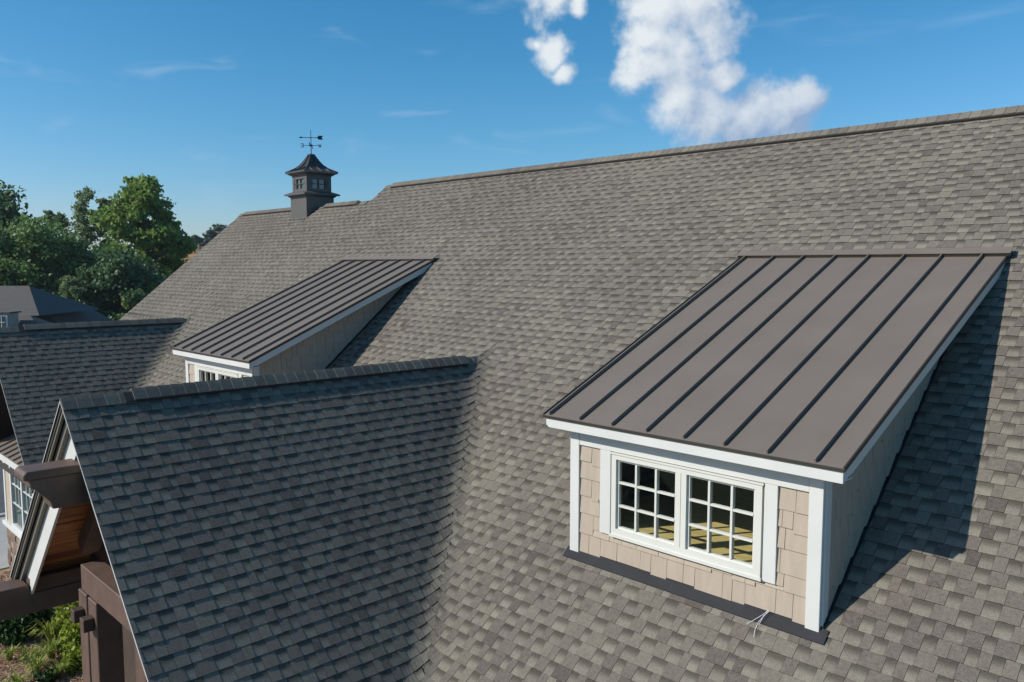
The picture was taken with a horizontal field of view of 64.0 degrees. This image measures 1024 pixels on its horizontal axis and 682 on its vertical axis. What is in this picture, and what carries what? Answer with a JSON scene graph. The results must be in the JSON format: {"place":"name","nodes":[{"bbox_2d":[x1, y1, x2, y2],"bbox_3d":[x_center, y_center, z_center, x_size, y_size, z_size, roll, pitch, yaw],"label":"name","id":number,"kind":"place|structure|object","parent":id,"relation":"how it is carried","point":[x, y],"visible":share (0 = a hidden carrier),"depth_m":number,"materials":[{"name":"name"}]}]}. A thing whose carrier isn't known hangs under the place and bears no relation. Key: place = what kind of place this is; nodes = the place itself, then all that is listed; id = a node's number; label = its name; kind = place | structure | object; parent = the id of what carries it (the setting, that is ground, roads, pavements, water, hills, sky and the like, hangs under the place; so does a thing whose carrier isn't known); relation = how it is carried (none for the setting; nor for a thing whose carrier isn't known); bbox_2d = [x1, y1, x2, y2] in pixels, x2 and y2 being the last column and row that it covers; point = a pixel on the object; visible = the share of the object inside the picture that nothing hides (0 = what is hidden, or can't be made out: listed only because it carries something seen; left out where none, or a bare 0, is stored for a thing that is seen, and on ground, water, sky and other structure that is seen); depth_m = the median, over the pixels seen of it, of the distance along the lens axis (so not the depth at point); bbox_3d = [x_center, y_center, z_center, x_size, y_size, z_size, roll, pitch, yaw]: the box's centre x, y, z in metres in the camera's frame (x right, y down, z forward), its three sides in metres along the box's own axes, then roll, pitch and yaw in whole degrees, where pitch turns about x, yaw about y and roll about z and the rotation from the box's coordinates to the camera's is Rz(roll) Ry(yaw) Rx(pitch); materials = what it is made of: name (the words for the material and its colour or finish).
{"place":"outdoors","nodes":[
{"label":"outdoors","id":0,"kind":"place"},
{"bbox_2d":[0,467,4,512],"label":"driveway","id":1,"kind":"structure","parent":0,"point":[2,504],"depth_m":27.36,"materials":[{"name":"concrete"}]},
{"bbox_2d":[0,516,8,568],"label":"footpath","id":2,"kind":"structure","parent":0,"point":[3,548],"depth_m":22.29,"materials":[{"name":"concrete"}]},
{"bbox_2d":[0,0,1023,252],"label":"sky","id":3,"kind":"structure","parent":0,"point":[212,100],"materials":[{"name":"blue"}]},
{"label":"ground","id":4,"kind":"structure","parent":0,"visible":0},
{"bbox_2d":[0,220,8,257],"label":"broadleaf tree","id":5,"kind":"object","parent":4,"relation":"on","point":[1,223],"visible":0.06,"depth_m":70.37,"materials":[{"name":"green plant"}]},
{"bbox_2d":[0,180,46,236],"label":"dark tree","id":6,"kind":"object","parent":4,"relation":"on","point":[9,209],"visible":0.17,"depth_m":77.88,"materials":[{"name":"green plant"}]},
{"bbox_2d":[0,250,57,316],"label":"broadleaf tree","id":7,"kind":"object","parent":4,"relation":"on","point":[30,278],"visible":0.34,"depth_m":68.95,"materials":[{"name":"green plant"}]},
{"bbox_2d":[0,569,82,681],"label":"mulch bed","id":8,"kind":"object","parent":4,"relation":"on","point":[16,655],"depth_m":15.73,"materials":[{"name":"brown wood"}]},
{"bbox_2d":[0,643,22,661],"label":"grass clump","id":9,"kind":"object","parent":8,"relation":"on","point":[10,652],"visible":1,"depth_m":15.71,"materials":[{"name":"green plant"}]},
{"bbox_2d":[0,609,47,646],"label":"glossy shrub","id":10,"kind":"object","parent":8,"relation":"on","point":[12,631],"visible":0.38,"depth_m":16.45,"materials":[{"name":"green plant"}]},
{"bbox_2d":[18,644,29,655],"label":"grass clump","id":11,"kind":"object","parent":8,"relation":"on","point":[23,649],"visible":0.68,"depth_m":15.89,"materials":[{"name":"green plant"}]},
{"bbox_2d":[15,653,57,674],"bbox_3d":[-8.803,6.046,15.126,0.756,0.336,0.701,-5,7,-44],"label":"grass clump","id":12,"kind":"object","parent":8,"relation":"on","point":[34,666],"visible":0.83,"depth_m":15.13,"materials":[{"name":"green plant"}]},
{"bbox_2d":[17,644,58,661],"bbox_3d":[-9.016,6.009,15.531,0.739,0.336,0.758,-5,7,-44],"label":"grass clump","id":13,"kind":"object","parent":8,"relation":"on","point":[34,654],"visible":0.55,"depth_m":15.52,"materials":[{"name":"green plant"}]},
{"bbox_2d":[29,675,50,681],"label":"flowering plant","id":14,"kind":"object","parent":8,"relation":"on","point":[43,679],"visible":1,"depth_m":14.62,"materials":[{"name":"green plant"}]},
{"bbox_2d":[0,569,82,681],"bbox_3d":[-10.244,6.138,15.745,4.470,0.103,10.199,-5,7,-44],"label":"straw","id":15,"kind":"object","parent":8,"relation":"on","point":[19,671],"visible":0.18,"depth_m":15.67,"materials":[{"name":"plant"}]},
{"bbox_2d":[2,670,34,681],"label":"grass clump","id":16,"kind":"object","parent":15,"relation":"on","point":[15,677],"visible":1,"depth_m":14.64,"materials":[{"name":"green plant"}]},
{"bbox_2d":[30,665,58,681],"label":"flowering plant","id":17,"kind":"object","parent":8,"relation":"on","point":[44,673],"visible":0.75,"depth_m":14.90,"materials":[{"name":"green plant"}]},
{"bbox_2d":[30,635,63,659],"bbox_3d":[-8.869,5.953,15.832,0.850,0.392,0.679,-5,7,-44],"label":"grass clump","id":18,"kind":"object","parent":8,"relation":"on","point":[50,645],"visible":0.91,"depth_m":15.76,"materials":[{"name":"green plant"}]},
{"bbox_2d":[25,615,69,641],"bbox_3d":[-9.278,5.833,16.488,1.026,0.512,1.058,-5,7,-44],"label":"grass clump","id":19,"kind":"object","parent":8,"relation":"on","point":[49,634],"visible":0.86,"depth_m":16.44,"materials":[{"name":"green plant"}]},
{"bbox_2d":[45,608,52,620],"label":"lime shrub","id":20,"kind":"object","parent":8,"relation":"on","point":[49,613],"depth_m":17.27,"materials":[{"name":"green plant"}]},
{"bbox_2d":[51,659,73,677],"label":"grass clump","id":21,"kind":"object","parent":8,"relation":"on","point":[60,666],"visible":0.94,"depth_m":15.11,"materials":[{"name":"green plant"}]},
{"bbox_2d":[49,601,78,639],"bbox_3d":[-9.068,5.548,16.855,0.876,1.082,0.922,-5,7,-44],"label":"lime shrub","id":22,"kind":"object","parent":8,"relation":"on","point":[61,613],"visible":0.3,"depth_m":16.58,"materials":[{"name":"green plant"}]},
{"bbox_2d":[55,617,80,655],"bbox_3d":[-8.583,5.774,16.064,0.785,0.784,0.837,-5,7,-44],"label":"lime shrub","id":23,"kind":"object","parent":8,"relation":"on","point":[71,634],"visible":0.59,"depth_m":15.89,"materials":[{"name":"green plant"}]},
{"bbox_2d":[60,643,81,674],"bbox_3d":[-8.212,5.971,15.463,0.576,0.516,0.698,-5,7,-44],"label":"lime shrub","id":24,"kind":"object","parent":8,"relation":"on","point":[73,653],"visible":0.71,"depth_m":15.30,"materials":[{"name":"green plant"}]},
{"bbox_2d":[0,213,98,295],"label":"broadleaf tree","id":25,"kind":"object","parent":4,"relation":"on","point":[35,243],"visible":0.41,"depth_m":70.58,"materials":[{"name":"green plant"}]},
{"bbox_2d":[0,286,111,326],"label":"neighbour house","id":26,"kind":"structure","parent":4,"relation":"on","point":[20,305],"depth_m":54.23,"materials":[{"name":"white paint"}]},
{"bbox_2d":[0,317,5,326],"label":"dormer window pane","id":27,"kind":"structure","parent":26,"relation":"in","point":[3,318],"depth_m":47.48,"materials":[{"name":"grey glass"}]},
{"bbox_2d":[0,315,7,326],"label":"dormer window","id":28,"kind":"structure","parent":26,"relation":"in","point":[6,316],"depth_m":47.53,"materials":[{"name":"white paint"}]},
{"bbox_2d":[41,210,73,239],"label":"sparse tree","id":29,"kind":"object","parent":4,"relation":"on","point":[59,216],"visible":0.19,"depth_m":91.78,"materials":[{"name":"green plant"}]},
{"bbox_2d":[38,236,105,292],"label":"broadleaf tree","id":30,"kind":"object","parent":4,"relation":"on","point":[80,244],"visible":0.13,"depth_m":73.04,"materials":[{"name":"green plant"}]},
{"bbox_2d":[59,275,99,310],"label":"broadleaf tree","id":31,"kind":"object","parent":4,"relation":"on","point":[76,291],"visible":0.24,"depth_m":67.67,"materials":[{"name":"green plant"}]},
{"bbox_2d":[66,186,113,252],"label":"sparse tree","id":32,"kind":"object","parent":4,"relation":"on","point":[80,208],"visible":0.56,"depth_m":87.97,"materials":[{"name":"green plant"}]},
{"bbox_2d":[61,263,127,317],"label":"dark tree","id":33,"kind":"object","parent":4,"relation":"on","point":[104,301],"visible":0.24,"depth_m":68.58,"materials":[{"name":"green plant"}]},
{"bbox_2d":[91,197,118,252],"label":"sparse tree","id":34,"kind":"object","parent":4,"relation":"on","point":[100,201],"visible":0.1,"depth_m":89.82,"materials":[{"name":"green plant"}]},
{"bbox_2d":[78,244,167,319],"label":"dark tree","id":35,"kind":"object","parent":4,"relation":"on","point":[121,273],"visible":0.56,"depth_m":68.50,"materials":[{"name":"green plant"}]},
{"bbox_2d":[116,293,137,319],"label":"broadleaf tree","id":36,"kind":"object","parent":4,"relation":"on","point":[129,304],"visible":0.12,"depth_m":67.52,"materials":[{"name":"green plant"}]},
{"bbox_2d":[86,173,197,278],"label":"broadleaf tree","id":37,"kind":"object","parent":4,"relation":"on","point":[138,204],"visible":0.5,"depth_m":80.99,"materials":[{"name":"green plant"}]},
{"bbox_2d":[129,257,160,278],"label":"dark tree","id":38,"kind":"object","parent":4,"relation":"on","point":[152,267],"visible":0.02,"depth_m":74.14,"materials":[{"name":"green plant"}]},
{"bbox_2d":[144,282,159,292],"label":"broadleaf tree","id":39,"kind":"object","parent":4,"relation":"on","point":[152,285],"visible":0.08,"depth_m":69.38,"materials":[{"name":"green plant"}]},
{"bbox_2d":[143,217,188,275],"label":"broadleaf tree","id":40,"kind":"object","parent":4,"relation":"on","point":[153,255],"visible":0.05,"depth_m":85.09,"materials":[{"name":"green plant"}]},
{"bbox_2d":[149,228,184,264],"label":"tree","id":41,"kind":"object","parent":4,"relation":"on","point":[181,230],"depth_m":211.43,"materials":[{"name":"green plant"}]},
{"bbox_2d":[155,245,203,270],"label":"house frame","id":42,"kind":"object","parent":4,"relation":"on","point":[197,250],"visible":0.11,"depth_m":110.22,"materials":[{"name":"beige wood"}]},
{"bbox_2d":[191,234,211,245],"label":"tree","id":43,"kind":"object","parent":4,"relation":"on","point":[201,241],"visible":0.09,"depth_m":208.71,"materials":[{"name":"green plant"}]},
{"bbox_2d":[202,229,218,238],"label":"tree","id":44,"kind":"object","parent":4,"relation":"on","point":[210,234],"visible":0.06,"depth_m":216.79,"materials":[{"name":"green plant"}]},
{"bbox_2d":[209,223,227,232],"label":"tree","id":45,"kind":"object","parent":4,"relation":"on","point":[217,227],"visible":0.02,"depth_m":224.72,"materials":[{"name":"green plant"}]},
{"bbox_2d":[0,105,1023,681],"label":"clubhouse","id":46,"kind":"structure","parent":4,"relation":"on","point":[680,415],"depth_m":9.20,"materials":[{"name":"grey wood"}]},
{"bbox_2d":[9,466,32,533],"bbox_3d":[-10.664,3.648,18.107,0.080,1.570,3.020,-5,7,-44],"label":"bay window","id":47,"kind":"structure","parent":46,"relation":"in","point":[21,496],"depth_m":18.79,"materials":[{"name":"white paint"}]},
{"bbox_2d":[284,154,339,220],"bbox_3d":[-5.649,-4.209,23.146,1.130,2.100,1.130,-5,7,-44],"label":"cupola","id":48,"kind":"object","parent":46,"relation":"on","point":[311,174],"visible":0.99,"depth_m":22.85,"materials":[{"name":"grey paint"}]},
{"bbox_2d":[297,179,303,188],"bbox_3d":[-5.892,-4.387,22.895,0.005,0.300,0.560,-5,7,-44],"label":"window pane","id":49,"kind":"structure","parent":48,"relation":"in","point":[302,180],"depth_m":22.94,"materials":[{"name":"grey glass"}]},
{"bbox_2d":[299,130,322,153],"bbox_3d":[-5.649,-5.583,23.021,0.539,0.700,0.451,-5,7,-44],"label":"weathervane","id":50,"kind":"object","parent":48,"relation":"on","point":[318,137],"visible":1,"depth_m":23.01,"materials":[{"name":"black metal"}]},
{"bbox_2d":[312,179,324,188],"bbox_3d":[-5.414,-4.386,22.886,0.560,0.300,0.005,-5,7,-44],"label":"window pane","id":51,"kind":"structure","parent":48,"relation":"in","point":[321,181],"depth_m":22.91,"materials":[{"name":"grey glass"}]},
{"bbox_2d":[748,611,767,633],"bbox_3d":[2.175,2.470,7.200,0.169,0.203,0.136,-1,5,-9],"label":"twig","id":52,"kind":"object","parent":46,"relation":"on","point":[766,612],"visible":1,"depth_m":7.20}
]}

